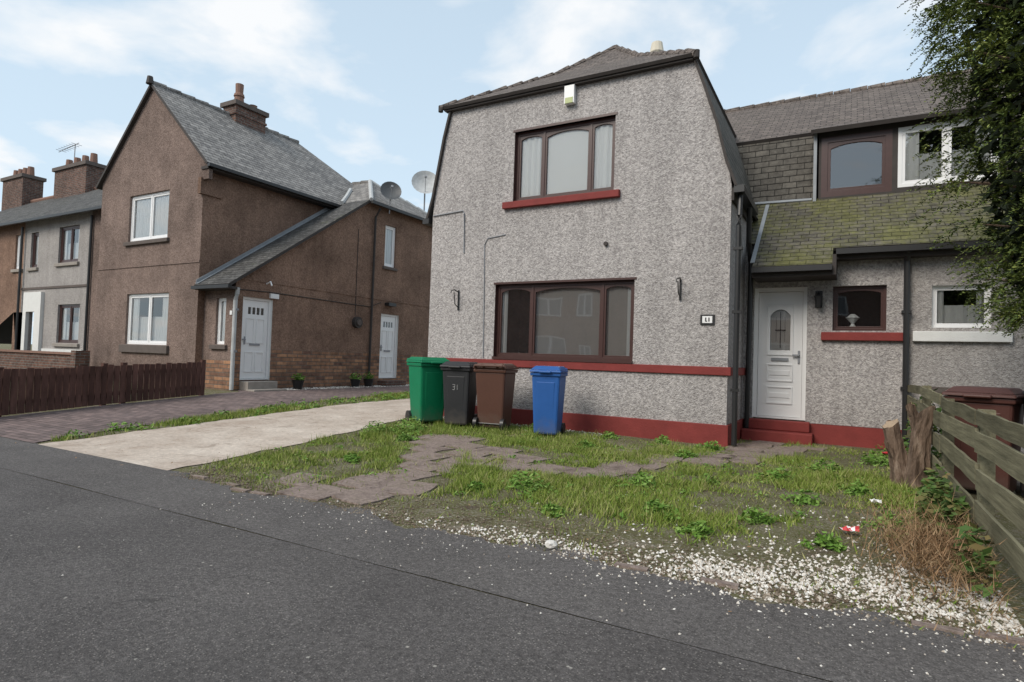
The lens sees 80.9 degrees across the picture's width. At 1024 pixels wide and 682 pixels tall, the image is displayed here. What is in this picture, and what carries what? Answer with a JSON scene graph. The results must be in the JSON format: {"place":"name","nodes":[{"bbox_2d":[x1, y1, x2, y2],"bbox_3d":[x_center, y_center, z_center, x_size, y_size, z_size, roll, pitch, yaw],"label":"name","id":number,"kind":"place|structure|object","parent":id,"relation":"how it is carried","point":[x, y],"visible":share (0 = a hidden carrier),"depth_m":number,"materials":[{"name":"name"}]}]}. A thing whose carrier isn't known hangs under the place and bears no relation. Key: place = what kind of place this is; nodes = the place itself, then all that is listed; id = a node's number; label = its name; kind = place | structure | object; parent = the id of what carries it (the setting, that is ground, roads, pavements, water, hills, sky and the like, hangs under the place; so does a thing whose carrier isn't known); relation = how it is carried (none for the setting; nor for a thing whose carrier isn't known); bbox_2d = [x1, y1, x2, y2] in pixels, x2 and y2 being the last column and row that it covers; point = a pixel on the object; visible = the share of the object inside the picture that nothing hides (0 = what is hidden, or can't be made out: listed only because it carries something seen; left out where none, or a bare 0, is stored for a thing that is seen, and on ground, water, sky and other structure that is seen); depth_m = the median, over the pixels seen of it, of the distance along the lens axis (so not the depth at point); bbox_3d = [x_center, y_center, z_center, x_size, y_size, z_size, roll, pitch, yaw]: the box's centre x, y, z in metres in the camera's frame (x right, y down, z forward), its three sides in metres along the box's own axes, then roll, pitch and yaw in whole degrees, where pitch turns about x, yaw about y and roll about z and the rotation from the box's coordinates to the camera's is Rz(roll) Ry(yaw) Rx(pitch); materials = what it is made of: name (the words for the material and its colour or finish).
{"place":"outdoors","nodes":[
{"label":"outdoors","id":0,"kind":"place"},
{"bbox_2d":[39,399,409,469],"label":"concrete driveway","id":1,"kind":"structure","parent":0,"point":[197,444],"depth_m":7.95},
{"bbox_2d":[0,468,828,681],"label":"road","id":2,"kind":"structure","parent":0,"point":[137,592],"depth_m":2.69,"materials":[{"name":"asphalt"}]},
{"bbox_2d":[0,0,1018,343],"label":"sky","id":3,"kind":"structure","parent":0,"point":[361,85],"materials":[{"name":"blue"}]},
{"bbox_2d":[0,344,1023,681],"bbox_3d":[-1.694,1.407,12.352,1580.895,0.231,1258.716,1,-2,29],"label":"ground","id":4,"kind":"structure","parent":0,"point":[812,524],"depth_m":4.47,"materials":[{"name":"soil"}]},
{"bbox_2d":[0,349,89,379],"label":"garden wall","id":5,"kind":"structure","parent":4,"relation":"on","point":[17,359],"depth_m":16.91,"materials":[{"name":"red brick"}]},
{"bbox_2d":[0,210,100,365],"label":"walls","id":6,"kind":"structure","parent":4,"relation":"on","point":[63,285],"depth_m":19.48,"materials":[{"name":"stone"}]},
{"bbox_2d":[32,233,38,266],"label":"window frame","id":7,"kind":"object","parent":6,"relation":"attached to","point":[34,248],"visible":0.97,"depth_m":20.29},
{"bbox_2d":[20,292,82,351],"bbox_3d":[-14.701,-0.221,19.373,3.800,2.750,0.400,1,-2,29],"label":"door surround","id":8,"kind":"object","parent":6,"relation":"attached to","point":[33,302],"visible":0.6,"depth_m":19.70,"materials":[{"name":"white paint"}]},
{"bbox_2d":[0,186,102,350],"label":"roof","id":9,"kind":"structure","parent":6,"relation":"on","point":[48,207],"depth_m":20.35,"materials":[{"name":"stone"}]},
{"bbox_2d":[0,313,12,343],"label":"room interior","id":10,"kind":"object","parent":9,"relation":"attached to","point":[6,326],"visible":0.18,"depth_m":22.31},
{"bbox_2d":[0,143,105,210],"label":"chimneys and aerial","id":11,"kind":"object","parent":9,"relation":"attached to","point":[23,186],"visible":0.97,"depth_m":25.72,"materials":[{"name":"red brick"}]},
{"bbox_2d":[58,304,79,342],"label":"window frame","id":12,"kind":"object","parent":6,"relation":"attached to","point":[71,307],"visible":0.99,"depth_m":18.95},
{"bbox_2d":[60,225,79,262],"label":"window frame","id":13,"kind":"object","parent":6,"relation":"attached to","point":[72,229],"visible":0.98,"depth_m":19.14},
{"bbox_2d":[63,229,79,259],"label":"curtains","id":14,"kind":"object","parent":13,"relation":"attached to","point":[66,255],"visible":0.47,"depth_m":19.32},
{"bbox_2d":[61,308,79,339],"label":"curtains","id":15,"kind":"object","parent":6,"relation":"attached to","point":[65,329],"visible":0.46,"depth_m":19.14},
{"bbox_2d":[66,308,78,321],"bbox_3d":[-13.650,-0.520,19.408,1.550,1.420,0.940,1,-2,29],"label":"room interior","id":16,"kind":"object","parent":6,"relation":"attached to","point":[75,314],"depth_m":19.71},
{"bbox_2d":[67,229,78,243],"bbox_3d":[-13.758,-3.051,19.593,1.450,1.360,0.940,1,-2,29],"label":"room interior","id":17,"kind":"object","parent":6,"relation":"attached to","point":[76,235],"depth_m":19.83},
{"bbox_2d":[0,360,205,416],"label":"picket fence","id":18,"kind":"object","parent":4,"relation":"on","point":[78,386],"visible":0.96,"depth_m":10.77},
{"bbox_2d":[0,386,409,442],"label":"block paved drive","id":19,"kind":"structure","parent":4,"relation":"on","point":[36,427],"depth_m":10.36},
{"bbox_2d":[291,372,304,388],"bbox_3d":[-5.595,1.045,15.690,0.341,0.451,0.368,1,-2,29],"label":"plant pot","id":20,"kind":"object","parent":19,"relation":"on","point":[297,382],"visible":0.97,"depth_m":15.61,"materials":[{"name":"black plastic"}]},
{"bbox_2d":[239,380,405,391],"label":"door steps","id":21,"kind":"structure","parent":19,"relation":"on","point":[255,386],"depth_m":14.81,"materials":[{"name":"concrete"}]},
{"bbox_2d":[93,90,432,385],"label":"walls","id":22,"kind":"structure","parent":4,"relation":"on","point":[158,153],"depth_m":16.38,"materials":[{"name":"paint"}]},
{"bbox_2d":[118,344,168,353],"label":"sill","id":23,"kind":"structure","parent":22,"relation":"attached to","point":[161,349],"depth_m":15.75,"materials":[{"name":"concrete"}]},
{"bbox_2d":[123,237,168,246],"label":"sill","id":24,"kind":"structure","parent":22,"relation":"attached to","point":[149,241],"depth_m":15.92,"materials":[{"name":"concrete"}]},
{"bbox_2d":[127,293,168,344],"bbox_3d":[-9.651,-0.583,15.967,1.930,1.360,0.042,1,-2,29],"label":"window frame","id":25,"kind":"object","parent":22,"relation":"attached to","point":[151,296],"visible":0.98,"depth_m":15.97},
{"bbox_2d":[131,297,168,340],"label":"curtains","id":26,"kind":"object","parent":22,"relation":"attached to","point":[139,329],"visible":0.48,"depth_m":16.13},
{"bbox_2d":[130,190,169,241],"bbox_3d":[-9.691,-3.332,16.124,1.830,1.260,0.042,1,-2,29],"label":"window frame","id":27,"kind":"object","parent":22,"relation":"attached to","point":[152,196],"visible":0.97,"depth_m":16.13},
{"bbox_2d":[139,297,162,316],"bbox_3d":[-9.383,-0.559,16.446,2.130,1.560,0.940,1,-2,29],"label":"room interior","id":28,"kind":"object","parent":22,"relation":"attached to","point":[157,307],"depth_m":17.11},
{"bbox_2d":[134,195,168,237],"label":"curtains","id":29,"kind":"object","parent":22,"relation":"attached to","point":[142,217],"visible":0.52,"depth_m":16.20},
{"bbox_2d":[198,163,222,198],"bbox_3d":[-7.485,-4.017,15.059,0.340,0.750,0.600,1,-2,29],"label":"gable kneeler","id":30,"kind":"object","parent":22,"relation":"attached to","point":[208,185],"visible":0.98,"depth_m":14.95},
{"bbox_2d":[217,298,225,343],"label":"window frame","id":31,"kind":"object","parent":22,"relation":"attached to","point":[221,300],"visible":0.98,"depth_m":14.78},
{"bbox_2d":[221,301,225,340],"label":"curtains","id":32,"kind":"object","parent":22,"relation":"attached to","point":[223,320],"visible":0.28,"depth_m":14.78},
{"bbox_2d":[239,297,271,379],"bbox_3d":[-6.425,-0.055,14.993,0.085,2.040,0.860,1,-2,29],"label":"front door","id":33,"kind":"structure","parent":22,"relation":"attached to","point":[255,344],"depth_m":15.02,"materials":[{"name":"white plastic"}]},
{"bbox_2d":[95,84,426,285],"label":"slate roofs","id":34,"kind":"structure","parent":22,"relation":"on","point":[214,136],"depth_m":16.99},
{"bbox_2d":[220,83,268,133],"bbox_3d":[-8.285,-6.864,18.601,0.740,2.000,1.190,1,-2,29],"label":"chimney","id":35,"kind":"object","parent":34,"relation":"on","point":[243,113],"visible":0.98,"depth_m":18.32,"materials":[{"name":"red brick"}]},
{"bbox_2d":[97,260,429,306],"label":"string courses","id":36,"kind":"object","parent":22,"relation":"attached to","point":[181,262],"visible":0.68,"depth_m":16.26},
{"bbox_2d":[146,75,426,290],"bbox_3d":[-6.914,-3.993,19.339,5.891,5.800,8.861,1,-2,29],"label":"roof trim","id":37,"kind":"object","parent":22,"relation":"attached to","point":[258,182],"visible":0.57,"depth_m":16.69,"materials":[{"name":"grey metal"}]},
{"bbox_2d":[380,181,401,213],"bbox_3d":[-3.780,-4.509,18.718,0.462,1.001,0.519,1,-2,29],"label":"satellite dish","id":38,"kind":"object","parent":37,"relation":"attached to","point":[390,190],"visible":1,"depth_m":18.80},
{"bbox_2d":[229,208,380,389],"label":"downpipes","id":39,"kind":"object","parent":22,"relation":"attached to","point":[235,309],"visible":0.92,"depth_m":14.32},
{"bbox_2d":[230,229,395,327],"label":"wall fittings","id":40,"kind":"object","parent":22,"relation":"attached to","point":[357,322],"depth_m":17.82,"materials":[{"name":"black plastic"}]},
{"bbox_2d":[379,314,396,377],"bbox_3d":[-4.013,0.176,19.299,0.085,2.060,0.840,1,-2,29],"label":"front door","id":41,"kind":"structure","parent":22,"relation":"attached to","point":[387,356],"depth_m":19.34,"materials":[{"name":"white plastic"}]},
{"bbox_2d":[385,229,391,263],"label":"curtains","id":42,"kind":"object","parent":22,"relation":"attached to","point":[388,244],"visible":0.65,"depth_m":19.37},
{"bbox_2d":[384,225,394,267],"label":"window frame","id":43,"kind":"object","parent":22,"relation":"attached to","point":[392,245],"visible":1,"depth_m":19.46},
{"bbox_2d":[412,171,434,210],"bbox_3d":[-3.155,-5.112,21.714,0.809,2.231,0.677,1,-2,29],"label":"satellite dish","id":44,"kind":"object","parent":22,"relation":"attached to","point":[422,181],"visible":0.91,"depth_m":21.87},
{"bbox_2d":[202,296,427,390],"bbox_3d":[-5.192,0.351,18.250,1.160,2.570,8.224,1,-2,29],"label":"brick base","id":45,"kind":"object","parent":4,"relation":"on","point":[324,369],"visible":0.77,"depth_m":16.52,"materials":[{"name":"brick"}]},
{"bbox_2d":[405,357,448,421],"bbox_3d":[-1.391,0.801,9.888,0.554,1.069,0.701,3,-2,-33],"label":"green wheelie bin","id":46,"kind":"object","parent":4,"relation":"on","point":[426,389],"visible":0.87,"depth_m":9.68,"materials":[{"name":"plastic"}]},
{"bbox_2d":[440,361,477,424],"bbox_3d":[-0.828,0.842,9.623,0.512,1.020,0.651,1,-2,15],"label":"black wheelie bin","id":47,"kind":"object","parent":4,"relation":"on","point":[459,387],"visible":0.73,"depth_m":9.41,"materials":[{"name":"plastic"}]},
{"bbox_2d":[64,391,952,552],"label":"weeds","id":48,"kind":"object","parent":4,"relation":"on","point":[830,540],"visible":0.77,"depth_m":5.69,"materials":[{"name":"green plant"}]},
{"bbox_2d":[0,436,1023,681],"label":"footway","id":49,"kind":"structure","parent":4,"relation":"on","point":[700,616],"depth_m":3.19,"materials":[{"name":"concrete"}]},
{"bbox_2d":[15,406,1017,629],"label":"fallen leaves","id":50,"kind":"object","parent":4,"relation":"on","point":[529,509],"visible":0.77,"depth_m":5.06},
{"bbox_2d":[49,391,1021,647],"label":"grass","id":51,"kind":"structure","parent":4,"relation":"on","point":[491,477],"depth_m":6.03,"materials":[{"name":"plant"}]},
{"bbox_2d":[472,363,518,430],"bbox_3d":[-0.263,0.860,9.434,0.553,1.020,0.702,1,-2,19],"label":"brown wheelie bin","id":52,"kind":"object","parent":51,"relation":"on","point":[495,383],"visible":0.94,"depth_m":9.22,"materials":[{"name":"plastic"}]},
{"bbox_2d":[530,366,567,434],"bbox_3d":[0.542,0.882,8.878,0.471,1.020,0.600,1,-2,17],"label":"blue wheelie bin","id":53,"kind":"object","parent":51,"relation":"on","point":[548,385],"visible":0.98,"depth_m":8.69,"materials":[{"name":"plastic"}]},
{"bbox_2d":[61,384,1023,681],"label":"white gravel","id":54,"kind":"structure","parent":4,"relation":"on","point":[839,586],"depth_m":3.37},
{"bbox_2d":[349,373,361,386],"bbox_3d":[-4.580,1.116,17.550,0.394,0.489,0.350,3,-2,-21],"label":"plant pot","id":55,"kind":"object","parent":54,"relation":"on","point":[355,381],"visible":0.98,"depth_m":17.44,"materials":[{"name":"black plastic"}]},
{"bbox_2d":[428,62,754,424],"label":"walls","id":56,"kind":"structure","parent":4,"relation":"on","point":[664,221],"depth_m":9.36,"materials":[{"name":"grey concrete"}]},
{"bbox_2d":[506,289,529,352],"bbox_3d":[1.092,-0.307,10.371,2.690,1.460,0.920,1,-2,29],"label":"room interior","id":57,"kind":"object","parent":56,"relation":"attached to","point":[518,321],"visible":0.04,"depth_m":11.34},
{"bbox_2d":[433,210,607,354],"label":"wall cables","id":58,"kind":"object","parent":56,"relation":"attached to","point":[605,243],"depth_m":10.55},
{"bbox_2d":[502,189,619,209],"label":"sill","id":59,"kind":"structure","parent":56,"relation":"attached to","point":[598,195],"depth_m":9.80,"materials":[{"name":"red paint"}]},
{"bbox_2d":[492,112,636,363],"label":"window trims","id":60,"kind":"structure","parent":56,"relation":"attached to","point":[572,280],"depth_m":9.79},
{"bbox_2d":[501,286,630,355],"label":"curtains","id":61,"kind":"object","parent":60,"relation":"attached to","point":[567,320],"visible":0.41,"depth_m":9.83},
{"bbox_2d":[521,125,612,196],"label":"curtains","id":62,"kind":"object","parent":60,"relation":"attached to","point":[567,167],"visible":0.6,"depth_m":10.01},
{"bbox_2d":[450,277,680,309],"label":"hanging basket brackets","id":63,"kind":"object","parent":56,"relation":"attached to","point":[678,286],"visible":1,"depth_m":8.85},
{"bbox_2d":[496,280,634,360],"bbox_3d":[0.829,-0.331,9.901,2.490,1.260,0.042,1,-2,29],"label":"window frame","id":64,"kind":"object","parent":56,"relation":"attached to","point":[601,286],"visible":1,"depth_m":9.85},
{"bbox_2d":[515,117,615,200],"bbox_3d":[0.878,-2.988,10.004,1.820,1.200,0.042,1,-2,29],"label":"window frame","id":65,"kind":"object","parent":56,"relation":"attached to","point":[546,134],"visible":1,"depth_m":10.02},
{"bbox_2d":[564,82,575,105],"bbox_3d":[0.954,-4.052,9.843,0.180,0.340,0.096,1,-2,29],"label":"alarm box","id":66,"kind":"object","parent":56,"relation":"attached to","point":[569,94],"visible":1,"depth_m":9.81,"materials":[{"name":"white plastic"}]},
{"bbox_2d":[443,49,736,136],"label":"hipped roof","id":67,"kind":"structure","parent":56,"relation":"on","point":[612,61],"depth_m":10.44,"materials":[{"name":"grey tile"}]},
{"bbox_2d":[650,40,663,51],"bbox_3d":[3.224,-6.050,13.405,0.320,1.220,0.320,1,-2,29],"label":"flue pot","id":68,"kind":"object","parent":67,"relation":"on","point":[657,45],"visible":0.3,"depth_m":13.30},
{"bbox_2d":[423,44,757,226],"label":"ridge tiles and gutters","id":69,"kind":"object","parent":56,"relation":"attached to","point":[748,202],"visible":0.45,"depth_m":9.98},
{"bbox_2d":[426,59,757,219],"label":"steep side roofs","id":70,"kind":"structure","parent":56,"relation":"attached to","point":[733,161],"depth_m":9.68,"materials":[{"name":"grey tile"}]},
{"bbox_2d":[700,314,714,324],"bbox_3d":[2.817,-0.308,8.653,0.200,0.150,0.031,1,-2,29],"label":"house number plaque","id":71,"kind":"object","parent":56,"relation":"attached to","point":[707,319],"visible":1,"depth_m":8.64,"materials":[{"name":"white plastic"}]},
{"bbox_2d":[730,194,911,445],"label":"downpipes","id":72,"kind":"object","parent":56,"relation":"attached to","point":[906,311],"visible":0.89,"depth_m":8.58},
{"bbox_2d":[439,357,745,446],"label":"red plinth and band","id":73,"kind":"structure","parent":4,"relation":"on","point":[690,432],"depth_m":9.12,"materials":[{"name":"paint"}]},
{"bbox_2d":[172,460,1023,649],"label":"edge grit","id":74,"kind":"object","parent":4,"relation":"on","point":[778,593],"visible":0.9,"depth_m":3.74,"materials":[{"name":"gravel"}]},
{"bbox_2d":[190,475,1023,645],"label":"garden edging","id":75,"kind":"object","parent":4,"relation":"on","point":[959,631],"visible":0.53,"depth_m":2.87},
{"bbox_2d":[741,418,812,444],"bbox_3d":[4.095,1.451,9.285,1.000,0.440,0.350,1,-2,29],"label":"door step","id":76,"kind":"object","parent":4,"relation":"on","point":[780,431],"depth_m":9.22,"materials":[{"name":"red paint"}]},
{"bbox_2d":[742,251,903,429],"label":"entrance wall","id":77,"kind":"structure","parent":4,"relation":"on","point":[854,383],"depth_m":9.02,"materials":[{"name":"concrete"}]},
{"bbox_2d":[752,287,807,420],"bbox_3d":[4.266,0.194,9.564,0.770,2.080,0.085,1,-2,29],"label":"front door","id":78,"kind":"structure","parent":77,"relation":"attached to","point":[779,376],"depth_m":9.56,"materials":[{"name":"white plastic"}]},
{"bbox_2d":[757,292,802,417],"bbox_3d":[4.289,0.196,9.605,0.770,2.080,0.021,1,-2,29],"label":"door backing","id":79,"kind":"object","parent":77,"relation":"attached to","point":[780,330],"depth_m":9.62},
{"bbox_2d":[814,291,822,307],"bbox_3d":[4.695,-0.644,9.190,0.120,0.260,0.174,1,-2,29],"label":"wall lantern","id":80,"kind":"object","parent":77,"relation":"attached to","point":[818,296],"depth_m":9.13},
{"bbox_2d":[746,192,911,266],"bbox_3d":[4.988,-1.789,9.598,2.260,1.509,2.010,1,-2,29],"label":"mossy lean to roof","id":81,"kind":"object","parent":77,"relation":"on","point":[816,232],"visible":0.82,"depth_m":9.51,"materials":[{"name":"tile"}]},
{"bbox_2d":[750,198,811,262],"bbox_3d":[4.109,-1.882,10.134,1.600,1.449,1.917,1,-2,29],"label":"lead flashing","id":82,"kind":"object","parent":81,"relation":"on","point":[755,250],"visible":0.78,"depth_m":10.42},
{"bbox_2d":[726,85,901,205],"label":"roof","id":83,"kind":"structure","parent":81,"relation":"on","point":[775,144],"depth_m":11.30,"materials":[{"name":"grey tile"}]},
{"bbox_2d":[751,244,911,282],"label":"entrance gutters","id":84,"kind":"object","parent":81,"relation":"attached to","point":[821,272],"visible":0.98,"depth_m":8.81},
{"bbox_2d":[811,115,905,200],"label":"dormer roof","id":85,"kind":"structure","parent":81,"relation":"on","point":[814,131],"depth_m":10.28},
{"bbox_2d":[816,135,881,198],"bbox_3d":[6.159,-2.995,10.762,1.250,1.250,1.000,1,-2,29],"label":"room interior","id":86,"kind":"object","parent":85,"relation":"in","point":[856,164],"visible":0.24,"depth_m":11.19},
{"bbox_2d":[821,129,892,197],"bbox_3d":[5.877,-3.020,10.258,1.050,1.050,0.042,1,-2,29],"label":"window frame","id":87,"kind":"object","parent":85,"relation":"attached to","point":[883,137],"visible":1,"depth_m":10.22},
{"bbox_2d":[809,423,906,448],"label":"entrance plinth","id":88,"kind":"structure","parent":77,"relation":"attached to","point":[855,436],"depth_m":8.97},
{"bbox_2d":[838,291,880,325],"bbox_3d":[5.513,-0.466,9.549,0.900,0.880,0.930,1,-2,29],"label":"room interior","id":89,"kind":"object","parent":77,"relation":"attached to","point":[865,306],"visible":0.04,"depth_m":9.94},
{"bbox_2d":[832,285,886,330],"bbox_3d":[5.247,-0.489,9.075,0.700,0.680,0.042,1,-2,29],"label":"window frame","id":90,"kind":"object","parent":77,"relation":"attached to","point":[882,289],"visible":1,"depth_m":9.05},
{"bbox_2d":[821,332,902,340],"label":"sill","id":91,"kind":"structure","parent":77,"relation":"attached to","point":[868,336],"depth_m":8.90,"materials":[{"name":"red paint"}]},
{"bbox_2d":[882,402,935,488],"bbox_3d":[4.036,1.092,6.093,0.356,0.958,0.457,3,-2,-29],"label":"tree stump","id":92,"kind":"object","parent":4,"relation":"on","point":[913,464],"visible":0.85,"depth_m":6.00,"materials":[{"name":"wood"}]},
{"bbox_2d":[801,476,1023,639],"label":"dry shrub","id":93,"kind":"object","parent":4,"relation":"on","point":[944,551],"visible":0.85,"depth_m":3.57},
{"bbox_2d":[903,385,1002,597],"bbox_3d":[3.946,0.965,5.444,0.648,1.043,5.540,1,-2,32],"label":"bramble bush","id":94,"kind":"object","parent":4,"relation":"on","point":[941,492],"visible":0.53,"depth_m":4.05,"materials":[{"name":"green plant"}]},
{"bbox_2d":[897,0,1023,338],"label":"conifer tree","id":95,"kind":"object","parent":4,"relation":"on","point":[1000,48],"visible":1,"depth_m":5.20,"materials":[{"name":"green plant"}]},
{"bbox_2d":[907,385,1023,581],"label":"horizontal board fence","id":96,"kind":"object","parent":4,"relation":"on","point":[991,450],"visible":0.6,"depth_m":3.84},
{"bbox_2d":[908,254,1023,453],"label":"walls","id":97,"kind":"structure","parent":4,"relation":"on","point":[952,364],"depth_m":8.43,"materials":[{"name":"white paint"}]},
{"bbox_2d":[904,185,1004,243],"bbox_3d":[9.320,-1.861,7.404,7.440,1.212,1.610,1,-2,29],"label":"mossy lean to roof","id":98,"kind":"object","parent":97,"relation":"attached to","point":[932,232],"visible":0.54,"depth_m":8.87,"materials":[{"name":"tile"}]},
{"bbox_2d":[894,72,1023,192],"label":"roof and dormer","id":99,"kind":"structure","parent":97,"relation":"on","point":[915,108],"depth_m":10.53,"materials":[{"name":"grey tile"}]},
{"bbox_2d":[724,66,980,112],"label":"ridge tiles","id":100,"kind":"object","parent":99,"relation":"on","point":[848,90],"visible":0.34,"depth_m":13.40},
{"bbox_2d":[919,126,975,153],"bbox_3d":[7.268,-3.002,10.142,1.530,1.200,1.000,1,-2,29],"label":"room interior","id":101,"kind":"object","parent":99,"relation":"in","point":[929,140],"visible":0.08,"depth_m":10.49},
{"bbox_2d":[898,116,999,186],"bbox_3d":[6.985,-3.027,9.637,1.330,1.000,0.042,1,-2,29],"label":"window frame","id":102,"kind":"object","parent":99,"relation":"attached to","point":[902,133],"visible":0.59,"depth_m":9.77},
{"bbox_2d":[905,126,990,180],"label":"curtains","id":103,"kind":"object","parent":102,"relation":"attached to","point":[912,169],"visible":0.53,"depth_m":9.86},
{"bbox_2d":[944,290,975,304],"bbox_3d":[6.588,-0.459,8.941,0.870,0.800,0.940,1,-2,29],"label":"room interior","id":104,"kind":"object","parent":97,"relation":"attached to","point":[953,298],"depth_m":9.31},
{"bbox_2d":[911,240,1009,257],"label":"gutters","id":105,"kind":"object","parent":97,"relation":"attached to","point":[919,251],"visible":0.5,"depth_m":8.30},
{"bbox_2d":[937,290,983,322],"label":"curtains","id":106,"kind":"object","parent":97,"relation":"attached to","point":[952,313],"visible":0.38,"depth_m":8.55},
{"bbox_2d":[932,285,990,327],"bbox_3d":[6.319,-0.483,8.462,0.670,0.600,0.042,1,-2,29],"label":"window frame","id":107,"kind":"object","parent":97,"relation":"attached to","point":[935,289],"visible":0.66,"depth_m":8.49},
{"bbox_2d":[912,331,1012,342],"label":"sill","id":108,"kind":"structure","parent":97,"relation":"attached to","point":[952,336],"depth_m":8.33,"materials":[{"name":"white paint"}]},
{"bbox_2d":[941,386,1023,493],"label":"brown wheelie bin","id":109,"kind":"object","parent":4,"relation":"on","point":[1006,403],"visible":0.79,"depth_m":5.66,"materials":[{"name":"plastic"}]},
{"bbox_2d":[270,434,827,505],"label":"garden path","id":110,"kind":"structure","parent":0,"point":[363,495],"depth_m":6.48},
{"bbox_2d":[818,122,895,198],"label":"dormer walls","id":111,"kind":"structure","parent":0,"point":[857,130],"depth_m":10.23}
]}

